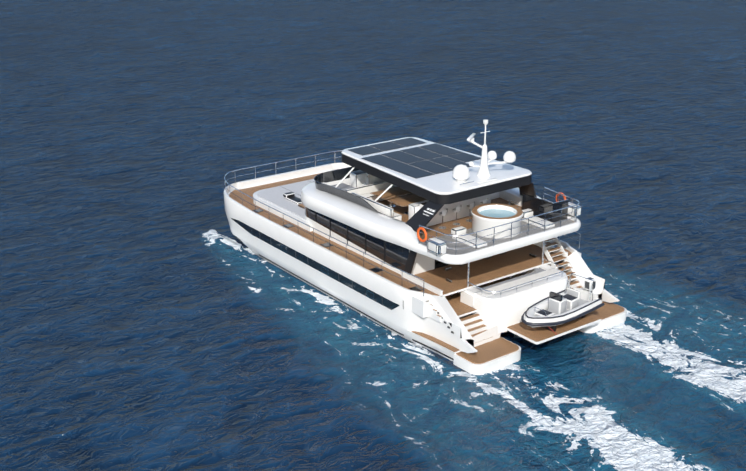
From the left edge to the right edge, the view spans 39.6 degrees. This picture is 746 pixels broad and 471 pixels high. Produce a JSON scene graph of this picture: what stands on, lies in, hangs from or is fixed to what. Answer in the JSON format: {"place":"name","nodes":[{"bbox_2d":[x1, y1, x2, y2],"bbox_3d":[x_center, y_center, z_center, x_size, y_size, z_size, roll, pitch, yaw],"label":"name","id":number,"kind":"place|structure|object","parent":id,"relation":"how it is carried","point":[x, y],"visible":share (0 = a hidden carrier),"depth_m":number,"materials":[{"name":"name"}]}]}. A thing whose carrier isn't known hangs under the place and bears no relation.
{"place":"outdoors","nodes":[
{"label":"outdoors","id":0,"kind":"place"},
{"bbox_2d":[0,0,745,470],"bbox_3d":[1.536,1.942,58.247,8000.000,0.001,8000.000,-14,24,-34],"label":"sea water","id":1,"kind":"structure","parent":0,"point":[156,314],"depth_m":64.79,"materials":[{"name":"blue liquid"}]},
{"bbox_2d":[223,119,626,374],"bbox_3d":[1.818,-2.049,56.392,11.003,10.670,24.946,-14,24,-34],"label":"yacht","id":2,"kind":"object","parent":1,"relation":"on","point":[463,260],"visible":1,"depth_m":51.57,"materials":[{"name":"white plastic"}]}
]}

